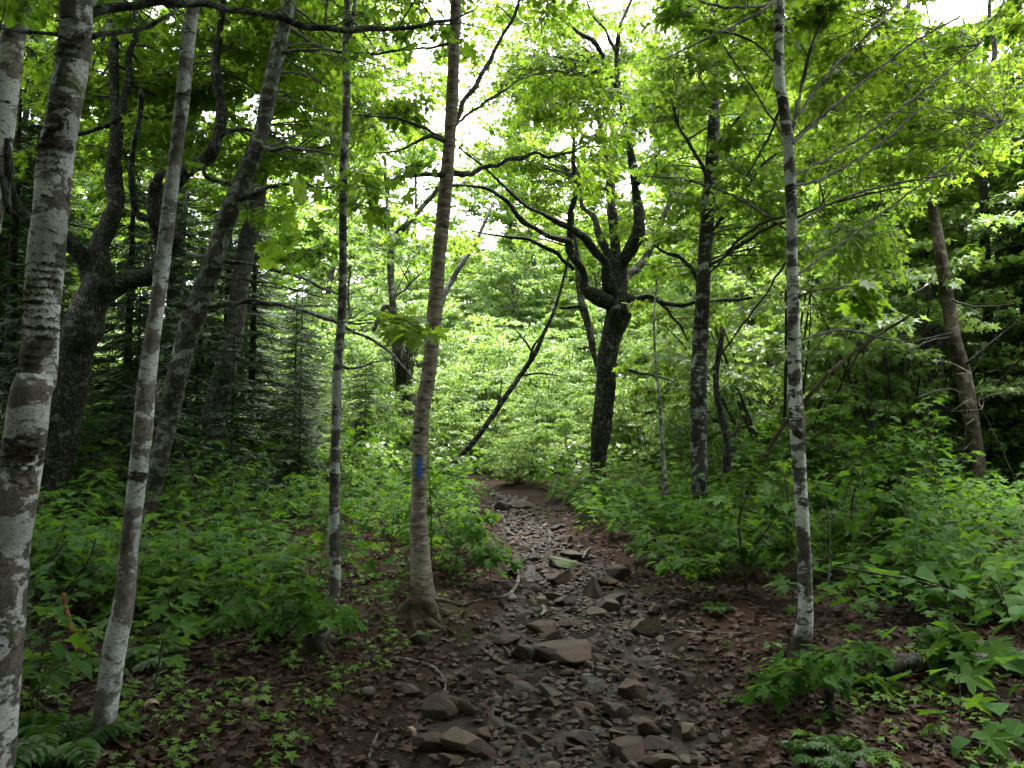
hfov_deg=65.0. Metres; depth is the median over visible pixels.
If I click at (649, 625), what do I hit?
stone
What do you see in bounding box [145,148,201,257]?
woodland tree
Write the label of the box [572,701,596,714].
stone
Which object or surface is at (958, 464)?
maple sapling
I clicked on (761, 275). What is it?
woodland tree
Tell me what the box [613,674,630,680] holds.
stone
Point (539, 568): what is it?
stone
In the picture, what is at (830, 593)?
maple sapling
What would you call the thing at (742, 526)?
maple sapling
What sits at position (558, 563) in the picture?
stone
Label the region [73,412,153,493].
leafy shrub
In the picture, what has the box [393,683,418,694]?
stone
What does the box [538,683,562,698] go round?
stone
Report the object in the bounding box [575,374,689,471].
leafy shrub
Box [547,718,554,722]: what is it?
stone
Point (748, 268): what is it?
woodland tree
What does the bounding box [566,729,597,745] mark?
stone
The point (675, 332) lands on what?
leafy shrub
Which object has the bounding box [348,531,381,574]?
maple sapling
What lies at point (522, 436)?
leafy shrub
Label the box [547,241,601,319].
woodland tree
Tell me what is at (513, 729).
stone
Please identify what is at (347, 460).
maple sapling
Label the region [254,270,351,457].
spruce
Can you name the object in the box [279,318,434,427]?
leafy shrub
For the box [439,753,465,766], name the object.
stone
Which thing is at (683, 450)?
leafy shrub
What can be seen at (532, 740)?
stone
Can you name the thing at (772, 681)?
bushy maple sapling
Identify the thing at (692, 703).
stone
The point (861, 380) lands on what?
leafy shrub
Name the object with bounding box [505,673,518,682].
stone
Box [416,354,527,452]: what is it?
leafy shrub
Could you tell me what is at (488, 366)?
leafy shrub
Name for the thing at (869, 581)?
maple sapling
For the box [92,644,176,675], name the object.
fern
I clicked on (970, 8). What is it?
sky
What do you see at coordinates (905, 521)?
dead sapling
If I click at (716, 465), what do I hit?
maple sapling
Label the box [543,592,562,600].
stone
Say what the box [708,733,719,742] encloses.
stone
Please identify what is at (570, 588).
stone
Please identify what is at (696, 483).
dead sapling
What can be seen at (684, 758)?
stone
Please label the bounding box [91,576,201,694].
maple sapling
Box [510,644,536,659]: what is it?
stone
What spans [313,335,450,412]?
leafy shrub
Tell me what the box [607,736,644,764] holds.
stone
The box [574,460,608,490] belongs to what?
maple sapling
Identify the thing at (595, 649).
stone
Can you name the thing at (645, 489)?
maple sapling
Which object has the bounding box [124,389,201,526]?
dead sapling
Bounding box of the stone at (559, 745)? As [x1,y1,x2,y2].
[556,740,563,751]
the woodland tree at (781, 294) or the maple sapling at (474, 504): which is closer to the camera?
the maple sapling at (474, 504)
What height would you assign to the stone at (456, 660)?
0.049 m
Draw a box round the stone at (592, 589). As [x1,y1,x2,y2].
[582,575,601,598]
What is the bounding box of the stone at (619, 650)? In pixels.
[612,648,621,652]
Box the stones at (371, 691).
[329,496,752,767]
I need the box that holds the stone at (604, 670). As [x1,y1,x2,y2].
[593,666,611,676]
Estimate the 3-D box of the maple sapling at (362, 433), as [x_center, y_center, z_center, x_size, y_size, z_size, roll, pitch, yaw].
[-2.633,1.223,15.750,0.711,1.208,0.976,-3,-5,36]
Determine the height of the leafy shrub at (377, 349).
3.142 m
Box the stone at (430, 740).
[411,731,443,750]
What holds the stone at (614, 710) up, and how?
on the ground at (533, 493)
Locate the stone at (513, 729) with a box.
[505,723,517,733]
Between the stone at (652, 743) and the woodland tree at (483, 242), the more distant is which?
the woodland tree at (483, 242)
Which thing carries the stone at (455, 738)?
on the ground at (533, 493)
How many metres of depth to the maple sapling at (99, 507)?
7.10 m
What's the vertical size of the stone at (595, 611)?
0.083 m
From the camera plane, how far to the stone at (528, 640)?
5.14 m
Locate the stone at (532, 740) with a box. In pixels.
[522,733,543,746]
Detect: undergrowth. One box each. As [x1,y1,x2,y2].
[27,429,1023,627]
[79,378,1023,486]
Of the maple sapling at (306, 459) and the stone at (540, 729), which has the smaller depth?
the stone at (540, 729)
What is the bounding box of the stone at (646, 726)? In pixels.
[637,716,661,735]
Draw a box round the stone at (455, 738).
[439,726,480,751]
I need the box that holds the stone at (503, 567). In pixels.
[493,554,520,575]
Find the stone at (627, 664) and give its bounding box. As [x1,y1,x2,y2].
[623,661,631,666]
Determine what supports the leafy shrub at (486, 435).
on the ground at (533, 493)
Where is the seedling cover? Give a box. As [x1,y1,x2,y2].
[19,518,1023,767]
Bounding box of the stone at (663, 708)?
[655,703,671,713]
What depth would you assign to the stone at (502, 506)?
11.04 m
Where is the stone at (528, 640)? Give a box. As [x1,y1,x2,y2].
[525,637,533,643]
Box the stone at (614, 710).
[600,701,631,717]
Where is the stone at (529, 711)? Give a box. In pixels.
[518,707,536,715]
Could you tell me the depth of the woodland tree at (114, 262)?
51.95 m
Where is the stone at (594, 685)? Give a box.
[585,677,605,694]
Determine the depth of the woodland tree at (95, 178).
30.98 m
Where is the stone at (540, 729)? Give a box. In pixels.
[535,723,546,735]
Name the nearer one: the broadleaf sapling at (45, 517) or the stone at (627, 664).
the stone at (627, 664)
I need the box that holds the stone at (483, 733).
[471,726,490,741]
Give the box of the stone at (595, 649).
[590,643,601,653]
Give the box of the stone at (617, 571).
[605,564,630,579]
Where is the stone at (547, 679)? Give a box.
[541,676,552,682]
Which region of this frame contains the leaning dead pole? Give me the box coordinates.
[731,308,918,522]
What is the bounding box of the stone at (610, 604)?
[597,598,619,611]
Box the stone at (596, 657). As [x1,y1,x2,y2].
[590,653,604,662]
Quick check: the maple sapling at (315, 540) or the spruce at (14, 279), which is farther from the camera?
the spruce at (14, 279)
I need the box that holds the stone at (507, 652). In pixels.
[502,646,511,657]
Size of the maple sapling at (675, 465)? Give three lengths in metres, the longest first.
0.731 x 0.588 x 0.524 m
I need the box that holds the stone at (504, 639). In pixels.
[491,633,519,645]
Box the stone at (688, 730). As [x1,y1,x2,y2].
[681,722,696,739]
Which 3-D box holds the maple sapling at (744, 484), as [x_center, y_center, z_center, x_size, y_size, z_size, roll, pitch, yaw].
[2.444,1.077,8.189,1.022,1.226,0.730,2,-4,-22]
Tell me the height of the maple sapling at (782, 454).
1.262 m
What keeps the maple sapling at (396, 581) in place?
on the ground at (533, 493)
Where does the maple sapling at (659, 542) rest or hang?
on the ground at (533, 493)
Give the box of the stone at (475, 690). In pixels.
[472,687,478,693]
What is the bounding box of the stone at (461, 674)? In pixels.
[457,671,466,676]
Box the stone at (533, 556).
[528,552,541,561]
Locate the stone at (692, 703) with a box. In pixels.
[687,699,699,707]
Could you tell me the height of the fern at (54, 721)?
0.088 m
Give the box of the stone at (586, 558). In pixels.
[578,556,590,561]
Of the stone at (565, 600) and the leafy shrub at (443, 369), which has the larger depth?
the leafy shrub at (443, 369)
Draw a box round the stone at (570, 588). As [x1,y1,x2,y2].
[564,585,574,591]
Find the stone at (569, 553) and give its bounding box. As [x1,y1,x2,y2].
[559,550,582,557]
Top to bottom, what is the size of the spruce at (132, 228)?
6.139 m
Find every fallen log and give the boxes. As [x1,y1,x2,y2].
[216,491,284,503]
[880,652,1023,678]
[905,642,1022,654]
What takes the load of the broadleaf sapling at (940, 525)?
on the ground at (533, 493)
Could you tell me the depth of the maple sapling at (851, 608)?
4.57 m
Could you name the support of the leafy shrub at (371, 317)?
on the ground at (533, 493)
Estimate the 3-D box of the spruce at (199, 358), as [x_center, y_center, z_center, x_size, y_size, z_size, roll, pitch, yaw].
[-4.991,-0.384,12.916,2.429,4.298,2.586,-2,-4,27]
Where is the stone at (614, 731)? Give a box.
[609,729,625,738]
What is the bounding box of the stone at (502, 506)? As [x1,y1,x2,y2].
[493,501,511,511]
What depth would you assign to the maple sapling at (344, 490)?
6.58 m
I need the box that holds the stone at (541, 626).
[526,620,555,632]
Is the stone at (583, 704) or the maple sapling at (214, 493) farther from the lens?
the maple sapling at (214, 493)
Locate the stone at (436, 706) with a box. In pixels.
[420,693,457,719]
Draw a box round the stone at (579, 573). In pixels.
[574,570,582,576]
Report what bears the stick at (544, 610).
on the ground at (533, 493)
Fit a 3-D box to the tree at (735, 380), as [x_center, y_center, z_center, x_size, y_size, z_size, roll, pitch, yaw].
[4.481,-0.943,13.352,5.751,5.430,5.854,-2,-5,31]
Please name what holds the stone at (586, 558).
on the ground at (533, 493)
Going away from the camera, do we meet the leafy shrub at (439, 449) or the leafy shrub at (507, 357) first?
the leafy shrub at (439, 449)
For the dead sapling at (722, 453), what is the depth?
9.27 m
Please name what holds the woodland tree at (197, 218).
on the ground at (533, 493)
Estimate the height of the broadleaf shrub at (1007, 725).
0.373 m
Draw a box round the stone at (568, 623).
[557,619,581,628]
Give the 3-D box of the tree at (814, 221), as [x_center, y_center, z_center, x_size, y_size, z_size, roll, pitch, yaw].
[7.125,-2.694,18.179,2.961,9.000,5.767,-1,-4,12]
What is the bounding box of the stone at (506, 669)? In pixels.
[494,664,512,672]
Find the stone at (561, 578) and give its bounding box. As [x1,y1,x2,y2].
[545,572,570,584]
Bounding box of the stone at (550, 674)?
[546,670,554,676]
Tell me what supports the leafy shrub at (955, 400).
on the ground at (533, 493)
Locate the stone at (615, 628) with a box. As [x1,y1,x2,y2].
[613,626,621,630]
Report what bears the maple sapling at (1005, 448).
on the ground at (533, 493)
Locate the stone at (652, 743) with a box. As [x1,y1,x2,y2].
[643,735,672,752]
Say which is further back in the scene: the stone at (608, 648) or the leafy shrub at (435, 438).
the leafy shrub at (435, 438)
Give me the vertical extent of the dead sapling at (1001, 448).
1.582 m
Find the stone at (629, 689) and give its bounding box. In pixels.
[617,678,647,700]
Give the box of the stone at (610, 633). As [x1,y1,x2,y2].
[604,631,615,636]
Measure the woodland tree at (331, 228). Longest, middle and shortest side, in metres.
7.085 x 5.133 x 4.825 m
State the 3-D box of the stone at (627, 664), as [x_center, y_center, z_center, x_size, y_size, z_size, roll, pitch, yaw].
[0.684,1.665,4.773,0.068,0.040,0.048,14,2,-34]
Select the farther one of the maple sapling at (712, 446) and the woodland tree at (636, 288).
the woodland tree at (636, 288)
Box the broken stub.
[814,673,863,713]
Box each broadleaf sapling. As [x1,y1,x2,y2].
[20,606,92,711]
[30,510,102,606]
[32,491,67,535]
[41,491,118,545]
[138,511,217,610]
[154,522,205,567]
[191,505,218,531]
[234,519,266,555]
[705,528,747,576]
[819,490,874,550]
[864,541,914,585]
[869,517,971,617]
[879,507,923,543]
[912,499,996,569]
[924,524,973,541]
[974,605,1023,697]
[996,509,1023,540]
[1007,568,1023,596]
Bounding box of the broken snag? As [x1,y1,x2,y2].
[713,326,740,505]
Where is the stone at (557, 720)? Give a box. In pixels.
[554,718,564,723]
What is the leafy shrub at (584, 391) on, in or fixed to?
on the ground at (533, 493)
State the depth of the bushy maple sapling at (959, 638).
4.21 m
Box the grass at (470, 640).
[260,500,805,737]
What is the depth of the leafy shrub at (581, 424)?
17.16 m
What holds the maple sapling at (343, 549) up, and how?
on the ground at (533, 493)
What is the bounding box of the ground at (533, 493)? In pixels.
[17,321,1023,767]
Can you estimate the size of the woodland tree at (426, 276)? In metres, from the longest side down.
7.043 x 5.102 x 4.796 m
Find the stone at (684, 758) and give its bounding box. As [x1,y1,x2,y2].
[679,753,690,763]
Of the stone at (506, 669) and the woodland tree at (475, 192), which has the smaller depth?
the stone at (506, 669)
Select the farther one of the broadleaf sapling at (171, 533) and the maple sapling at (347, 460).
the maple sapling at (347, 460)
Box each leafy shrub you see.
[62,253,144,406]
[62,283,160,388]
[69,287,163,406]
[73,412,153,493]
[80,398,182,446]
[170,437,240,466]
[208,277,335,407]
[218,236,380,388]
[222,426,327,488]
[227,419,323,465]
[236,348,363,429]
[255,329,359,394]
[258,302,290,350]
[258,327,385,413]
[258,413,340,446]
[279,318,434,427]
[306,363,418,446]
[309,302,448,400]
[310,305,372,359]
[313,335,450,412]
[321,335,445,420]
[323,379,399,434]
[323,412,400,474]
[341,330,482,445]
[341,394,452,458]
[347,288,472,354]
[355,294,487,371]
[362,327,460,368]
[363,379,456,444]
[376,445,412,472]
[378,306,541,410]
[384,281,484,333]
[386,401,477,468]
[408,348,466,436]
[416,334,552,459]
[416,346,527,426]
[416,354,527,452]
[431,372,529,471]
[438,347,572,451]
[442,273,533,345]
[445,348,559,406]
[446,337,558,403]
[447,301,558,343]
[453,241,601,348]
[459,356,524,406]
[460,340,593,428]
[470,317,563,363]
[475,323,625,422]
[476,327,589,392]
[478,419,565,475]
[480,438,550,484]
[481,271,593,339]
[486,362,592,446]
[487,408,585,474]
[488,367,594,459]
[501,299,644,431]
[505,399,591,466]
[509,328,566,351]
[511,255,659,354]
[530,329,590,391]
[534,327,581,370]
[541,388,638,465]
[546,312,662,380]
[555,354,589,394]
[565,312,690,395]
[566,348,682,430]
[570,342,668,432]
[572,385,658,462]
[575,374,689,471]
[586,280,676,340]
[589,382,677,463]
[594,310,722,396]
[615,296,872,450]
[616,281,784,421]
[620,365,733,454]
[622,375,726,454]
[627,326,663,343]
[630,246,677,318]
[632,326,725,381]
[633,337,730,393]
[642,352,743,422]
[644,409,721,475]
[648,309,669,343]
[651,378,737,457]
[656,297,764,350]
[666,322,731,345]
[670,449,721,477]
[675,438,720,469]
[676,272,837,378]
[707,418,822,492]
[730,247,1014,434]
[730,416,817,470]
[756,302,784,367]
[783,262,914,334]
[809,326,981,427]
[818,422,959,494]
[835,298,1023,477]
[852,326,1023,451]
[877,410,984,461]
[943,250,1019,386]
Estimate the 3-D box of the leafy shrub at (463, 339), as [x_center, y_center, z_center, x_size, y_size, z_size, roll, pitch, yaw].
[-1.788,-0.527,23.771,5.623,4.016,4.381,4,-6,-44]
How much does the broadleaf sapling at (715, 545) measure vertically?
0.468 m
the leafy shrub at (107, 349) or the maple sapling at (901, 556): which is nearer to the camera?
the maple sapling at (901, 556)
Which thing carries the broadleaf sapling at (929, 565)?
on the ground at (533, 493)
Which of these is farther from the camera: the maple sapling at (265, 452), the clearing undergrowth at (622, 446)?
the clearing undergrowth at (622, 446)
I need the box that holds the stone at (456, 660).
[451,658,459,663]
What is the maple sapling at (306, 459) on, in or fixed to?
on the ground at (533, 493)
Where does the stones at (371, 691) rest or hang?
on the ground at (533, 493)
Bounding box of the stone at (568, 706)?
[563,704,573,709]
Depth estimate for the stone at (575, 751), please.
3.58 m
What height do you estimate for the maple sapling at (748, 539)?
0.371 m
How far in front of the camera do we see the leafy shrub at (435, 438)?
16.51 m
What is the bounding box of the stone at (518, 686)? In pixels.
[513,680,531,692]
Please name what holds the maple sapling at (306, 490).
on the ground at (533, 493)
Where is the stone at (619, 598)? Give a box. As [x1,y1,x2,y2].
[603,594,624,603]
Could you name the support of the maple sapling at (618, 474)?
on the ground at (533, 493)
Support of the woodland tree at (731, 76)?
on the ground at (533, 493)
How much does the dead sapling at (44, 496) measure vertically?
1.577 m
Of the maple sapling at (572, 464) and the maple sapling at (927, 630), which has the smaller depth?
the maple sapling at (927, 630)
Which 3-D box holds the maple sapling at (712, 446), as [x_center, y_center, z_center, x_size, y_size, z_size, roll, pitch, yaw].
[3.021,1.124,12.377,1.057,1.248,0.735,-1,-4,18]
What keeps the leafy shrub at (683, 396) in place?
on the ground at (533, 493)
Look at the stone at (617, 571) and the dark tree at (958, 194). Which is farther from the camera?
the dark tree at (958, 194)
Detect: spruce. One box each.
[0,20,109,442]
[0,21,129,484]
[0,26,105,437]
[0,28,111,440]
[0,47,117,419]
[0,295,122,519]
[16,108,112,383]
[60,100,219,487]
[71,245,214,521]
[87,128,261,444]
[87,133,262,408]
[152,235,263,474]
[155,82,299,446]
[165,326,297,504]
[177,182,324,463]
[201,138,292,417]
[243,301,345,484]
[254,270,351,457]
[254,368,352,497]
[329,361,403,473]
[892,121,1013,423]
[929,58,1023,475]
[940,39,1023,445]
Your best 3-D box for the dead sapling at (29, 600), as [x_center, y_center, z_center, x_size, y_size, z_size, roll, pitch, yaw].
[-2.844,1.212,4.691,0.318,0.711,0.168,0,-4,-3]
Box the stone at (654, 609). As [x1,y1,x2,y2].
[646,604,660,614]
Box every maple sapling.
[22,605,104,714]
[23,612,93,693]
[26,575,78,651]
[27,497,96,610]
[34,490,78,553]
[40,469,120,531]
[50,521,122,614]
[60,440,128,525]
[73,412,114,501]
[73,556,101,599]
[80,443,118,469]
[85,466,154,527]
[85,468,154,524]
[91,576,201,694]
[95,524,121,579]
[97,542,188,635]
[138,535,211,612]
[148,521,192,553]
[156,474,215,547]
[157,497,193,534]
[162,443,211,533]
[171,598,229,640]
[173,438,227,474]
[178,403,255,457]
[183,579,365,644]
[184,440,263,519]
[193,465,255,536]
[200,538,247,582]
[211,545,267,591]
[218,520,257,548]
[221,492,278,546]
[229,576,276,607]
[247,451,282,482]
[247,519,289,557]
[281,452,313,486]
[284,471,315,513]
[286,523,324,559]
[288,535,328,574]
[289,451,320,474]
[296,495,390,593]
[299,469,344,523]
[299,469,368,573]
[308,422,374,484]
[315,435,350,474]
[319,407,402,496]
[319,427,367,482]
[322,529,376,590]
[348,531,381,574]
[353,439,391,483]
[354,435,387,484]
[356,478,395,529]
[360,415,391,440]
[363,412,411,474]
[365,481,427,551]
[366,466,395,496]
[367,414,465,565]
[372,558,409,608]
[388,554,409,590]
[394,546,409,568]
[396,502,524,575]
[427,459,457,501]
[429,527,465,583]
[439,482,464,509]
[441,446,460,464]
[441,467,465,495]
[448,498,475,517]
[457,463,478,495]
[462,537,508,592]
[463,483,482,512]
[465,446,484,468]
[480,478,497,502]
[530,447,557,484]
[562,452,584,484]
[569,468,594,497]
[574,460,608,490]
[574,506,597,538]
[588,465,630,503]
[590,466,610,490]
[600,496,664,574]
[606,445,620,464]
[612,465,636,495]
[614,464,659,518]
[620,484,663,537]
[623,467,656,504]
[634,534,697,591]
[646,460,690,500]
[646,491,821,594]
[647,481,673,511]
[650,472,672,495]
[658,512,717,556]
[663,418,689,479]
[666,454,687,483]
[668,450,716,486]
[673,417,734,487]
[681,508,711,544]
[697,430,788,516]
[708,488,740,535]
[710,463,735,487]
[711,458,850,605]
[714,412,740,432]
[715,521,755,572]
[717,644,909,714]
[720,477,751,517]
[731,454,760,488]
[734,424,782,469]
[739,423,824,514]
[741,529,780,565]
[763,552,837,615]
[764,449,806,495]
[771,516,840,558]
[780,392,874,484]
[807,462,922,573]
[816,413,923,498]
[818,416,869,494]
[818,561,918,641]
[818,563,878,612]
[829,552,897,628]
[832,476,871,523]
[834,620,1000,698]
[835,546,897,595]
[852,420,877,449]
[866,400,985,523]
[868,505,926,539]
[875,394,983,499]
[881,621,996,696]
[890,467,929,492]
[892,526,976,609]
[906,493,961,554]
[908,527,960,583]
[916,593,981,662]
[917,667,1016,758]
[942,450,971,492]
[956,556,1023,668]
[966,552,1016,598]
[980,422,1020,481]
[981,505,1023,544]
[1002,568,1020,603]
[1006,415,1023,484]
[1008,649,1023,655]
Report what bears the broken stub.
on the ground at (533, 493)
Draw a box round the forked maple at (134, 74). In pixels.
[0,0,360,527]
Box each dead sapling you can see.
[0,401,46,531]
[28,540,53,646]
[114,378,215,566]
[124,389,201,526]
[189,362,227,499]
[251,470,272,511]
[288,385,360,538]
[340,486,350,558]
[365,460,392,504]
[643,370,691,499]
[652,425,665,520]
[673,452,724,553]
[715,415,741,520]
[776,485,814,571]
[814,495,848,616]
[873,461,944,611]
[939,343,986,496]
[952,393,1023,503]
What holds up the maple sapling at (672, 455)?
on the ground at (533, 493)
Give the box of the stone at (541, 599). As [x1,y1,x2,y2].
[537,595,546,604]
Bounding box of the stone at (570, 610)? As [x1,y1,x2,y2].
[562,607,577,612]
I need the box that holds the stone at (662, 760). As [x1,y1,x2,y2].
[644,753,680,767]
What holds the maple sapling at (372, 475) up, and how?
on the ground at (533, 493)
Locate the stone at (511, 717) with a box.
[508,714,515,720]
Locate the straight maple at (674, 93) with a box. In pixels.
[599,0,941,526]
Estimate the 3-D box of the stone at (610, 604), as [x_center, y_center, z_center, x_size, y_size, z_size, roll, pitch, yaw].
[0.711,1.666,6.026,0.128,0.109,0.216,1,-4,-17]
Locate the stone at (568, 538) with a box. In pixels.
[561,535,572,542]
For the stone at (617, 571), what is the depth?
7.03 m
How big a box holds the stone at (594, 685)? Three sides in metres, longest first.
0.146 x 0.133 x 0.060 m
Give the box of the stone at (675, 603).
[667,598,687,607]
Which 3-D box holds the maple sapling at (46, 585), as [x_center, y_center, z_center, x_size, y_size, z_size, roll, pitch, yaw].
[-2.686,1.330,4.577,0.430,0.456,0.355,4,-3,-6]
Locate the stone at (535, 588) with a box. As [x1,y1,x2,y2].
[530,584,541,592]
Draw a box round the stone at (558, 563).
[548,556,578,569]
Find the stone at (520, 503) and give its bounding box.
[508,499,535,508]
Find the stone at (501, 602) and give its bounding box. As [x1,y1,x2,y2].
[498,599,508,605]
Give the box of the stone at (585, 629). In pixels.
[581,627,589,631]
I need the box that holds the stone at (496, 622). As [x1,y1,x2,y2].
[491,619,502,625]
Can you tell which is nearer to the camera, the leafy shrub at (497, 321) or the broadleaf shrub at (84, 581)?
the broadleaf shrub at (84, 581)
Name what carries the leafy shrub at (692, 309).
on the ground at (533, 493)
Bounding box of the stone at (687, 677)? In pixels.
[678,671,693,683]
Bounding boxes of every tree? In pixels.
[0,0,34,231]
[0,0,504,767]
[1,13,167,316]
[23,1,370,403]
[64,116,119,308]
[70,0,229,389]
[71,117,148,313]
[78,162,116,264]
[79,100,202,335]
[88,7,198,745]
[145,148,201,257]
[178,0,512,502]
[186,111,307,384]
[186,167,237,283]
[188,154,318,312]
[192,176,303,323]
[250,0,477,658]
[251,40,425,348]
[258,191,348,325]
[265,203,447,371]
[270,138,408,330]
[287,112,480,470]
[322,200,369,305]
[334,203,410,300]
[347,230,465,333]
[351,245,428,306]
[351,257,412,303]
[356,108,478,308]
[396,257,462,312]
[422,274,493,333]
[424,226,504,326]
[430,201,494,439]
[439,113,577,329]
[441,238,572,474]
[448,237,493,307]
[456,84,598,307]
[456,246,578,353]
[476,174,569,321]
[480,242,546,321]
[518,71,701,401]
[529,216,588,302]
[530,248,576,322]
[538,144,660,328]
[541,207,652,349]
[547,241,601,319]
[617,145,980,468]
[618,9,867,401]
[622,0,1023,670]
[628,134,739,328]
[628,246,695,339]
[632,18,815,329]
[636,227,713,335]
[656,124,785,403]
[690,65,813,326]
[711,181,1023,477]
[724,41,821,298]
[732,68,808,299]
[755,98,825,405]
[796,130,935,453]
[815,0,1023,369]
[818,64,993,361]
[819,2,1023,477]
[897,0,1023,483]
[901,131,1023,499]
[905,186,1019,316]
[968,9,1023,58]
[972,44,1023,295]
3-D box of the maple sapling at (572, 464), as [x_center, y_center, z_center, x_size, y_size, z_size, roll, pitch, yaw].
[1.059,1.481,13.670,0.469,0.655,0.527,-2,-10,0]
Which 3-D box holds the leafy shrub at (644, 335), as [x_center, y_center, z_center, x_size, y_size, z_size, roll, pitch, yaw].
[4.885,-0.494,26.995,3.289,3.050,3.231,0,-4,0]
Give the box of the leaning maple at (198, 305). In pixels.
[141,0,467,540]
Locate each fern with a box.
[13,717,145,767]
[17,712,85,746]
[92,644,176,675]
[126,636,194,660]
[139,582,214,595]
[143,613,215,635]
[701,601,735,612]
[776,739,858,767]
[799,734,887,764]
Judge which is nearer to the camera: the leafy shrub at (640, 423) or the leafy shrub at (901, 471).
the leafy shrub at (901, 471)
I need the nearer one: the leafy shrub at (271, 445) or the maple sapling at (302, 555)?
the maple sapling at (302, 555)
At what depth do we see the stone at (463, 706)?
3.99 m
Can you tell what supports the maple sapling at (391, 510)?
on the ground at (533, 493)
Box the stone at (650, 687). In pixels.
[644,682,658,691]
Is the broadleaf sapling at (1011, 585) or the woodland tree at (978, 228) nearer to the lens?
the broadleaf sapling at (1011, 585)
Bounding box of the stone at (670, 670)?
[664,667,673,672]
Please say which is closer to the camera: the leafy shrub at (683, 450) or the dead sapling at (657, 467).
the dead sapling at (657, 467)
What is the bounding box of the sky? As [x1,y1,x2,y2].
[22,0,1023,318]
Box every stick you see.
[61,593,81,652]
[132,675,198,700]
[367,732,378,759]
[389,657,457,691]
[480,647,506,665]
[499,569,519,598]
[538,605,546,616]
[679,630,757,633]
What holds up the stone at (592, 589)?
on the ground at (533, 493)
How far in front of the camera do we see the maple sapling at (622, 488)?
9.77 m
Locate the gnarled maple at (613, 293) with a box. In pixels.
[430,0,784,495]
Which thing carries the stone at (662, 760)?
on the ground at (533, 493)
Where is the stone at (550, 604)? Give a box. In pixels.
[547,602,553,606]
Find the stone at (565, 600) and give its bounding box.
[554,594,575,605]
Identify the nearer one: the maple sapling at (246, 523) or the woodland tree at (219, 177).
the maple sapling at (246, 523)
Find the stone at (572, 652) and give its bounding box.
[531,639,591,665]
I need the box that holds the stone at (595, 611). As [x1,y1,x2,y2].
[586,607,606,616]
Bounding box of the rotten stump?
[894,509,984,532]
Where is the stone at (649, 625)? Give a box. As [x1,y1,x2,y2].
[630,615,660,635]
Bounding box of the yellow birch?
[327,0,640,631]
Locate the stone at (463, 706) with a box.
[456,698,475,715]
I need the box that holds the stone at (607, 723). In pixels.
[600,718,612,726]
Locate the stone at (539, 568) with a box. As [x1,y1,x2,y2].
[535,565,545,571]
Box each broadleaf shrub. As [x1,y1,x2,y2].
[26,538,113,632]
[116,738,148,753]
[831,555,1023,638]
[950,702,1023,767]
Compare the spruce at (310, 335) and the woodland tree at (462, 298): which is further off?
the woodland tree at (462, 298)
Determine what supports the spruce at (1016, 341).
on the ground at (533, 493)
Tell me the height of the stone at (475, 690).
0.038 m
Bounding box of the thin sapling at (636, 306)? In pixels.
[611,277,722,515]
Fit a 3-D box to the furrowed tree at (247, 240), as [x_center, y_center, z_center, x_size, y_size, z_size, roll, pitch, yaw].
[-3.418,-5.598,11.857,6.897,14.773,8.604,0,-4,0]
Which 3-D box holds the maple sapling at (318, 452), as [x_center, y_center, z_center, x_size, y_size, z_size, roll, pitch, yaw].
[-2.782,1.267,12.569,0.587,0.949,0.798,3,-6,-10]
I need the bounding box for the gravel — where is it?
[258,492,823,767]
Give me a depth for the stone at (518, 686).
4.28 m
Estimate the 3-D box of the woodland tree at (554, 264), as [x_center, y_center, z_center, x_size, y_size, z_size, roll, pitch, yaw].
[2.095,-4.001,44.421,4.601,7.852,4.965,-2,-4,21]
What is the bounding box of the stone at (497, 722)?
[486,716,505,729]
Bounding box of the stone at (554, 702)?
[548,696,561,707]
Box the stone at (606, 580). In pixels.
[598,575,618,585]
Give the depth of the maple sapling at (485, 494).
11.66 m
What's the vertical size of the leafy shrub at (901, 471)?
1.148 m
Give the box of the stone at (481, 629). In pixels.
[476,626,487,633]
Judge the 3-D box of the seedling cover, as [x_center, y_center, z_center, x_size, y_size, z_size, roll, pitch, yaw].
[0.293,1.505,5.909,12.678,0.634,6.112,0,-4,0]
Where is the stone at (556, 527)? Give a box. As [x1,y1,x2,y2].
[550,524,567,530]
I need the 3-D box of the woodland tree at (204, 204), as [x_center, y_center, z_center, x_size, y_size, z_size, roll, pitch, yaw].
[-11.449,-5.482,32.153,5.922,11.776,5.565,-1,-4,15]
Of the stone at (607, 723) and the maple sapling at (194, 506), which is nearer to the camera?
the stone at (607, 723)
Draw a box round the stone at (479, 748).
[465,738,495,758]
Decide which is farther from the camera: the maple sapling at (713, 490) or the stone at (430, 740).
the maple sapling at (713, 490)
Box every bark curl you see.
[144,698,160,713]
[241,698,258,708]
[404,726,415,736]
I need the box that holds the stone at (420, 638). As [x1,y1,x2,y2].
[409,631,429,645]
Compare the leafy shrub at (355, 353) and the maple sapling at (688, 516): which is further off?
the leafy shrub at (355, 353)
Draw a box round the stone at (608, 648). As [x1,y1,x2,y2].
[604,645,611,651]
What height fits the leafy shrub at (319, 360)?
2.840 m
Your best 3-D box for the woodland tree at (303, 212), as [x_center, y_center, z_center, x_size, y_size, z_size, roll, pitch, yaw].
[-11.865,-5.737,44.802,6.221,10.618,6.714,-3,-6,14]
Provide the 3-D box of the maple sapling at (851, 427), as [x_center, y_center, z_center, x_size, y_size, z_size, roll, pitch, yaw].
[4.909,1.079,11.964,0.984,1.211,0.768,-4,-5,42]
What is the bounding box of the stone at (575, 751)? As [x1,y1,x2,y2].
[567,748,582,754]
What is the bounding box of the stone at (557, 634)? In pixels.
[539,628,563,640]

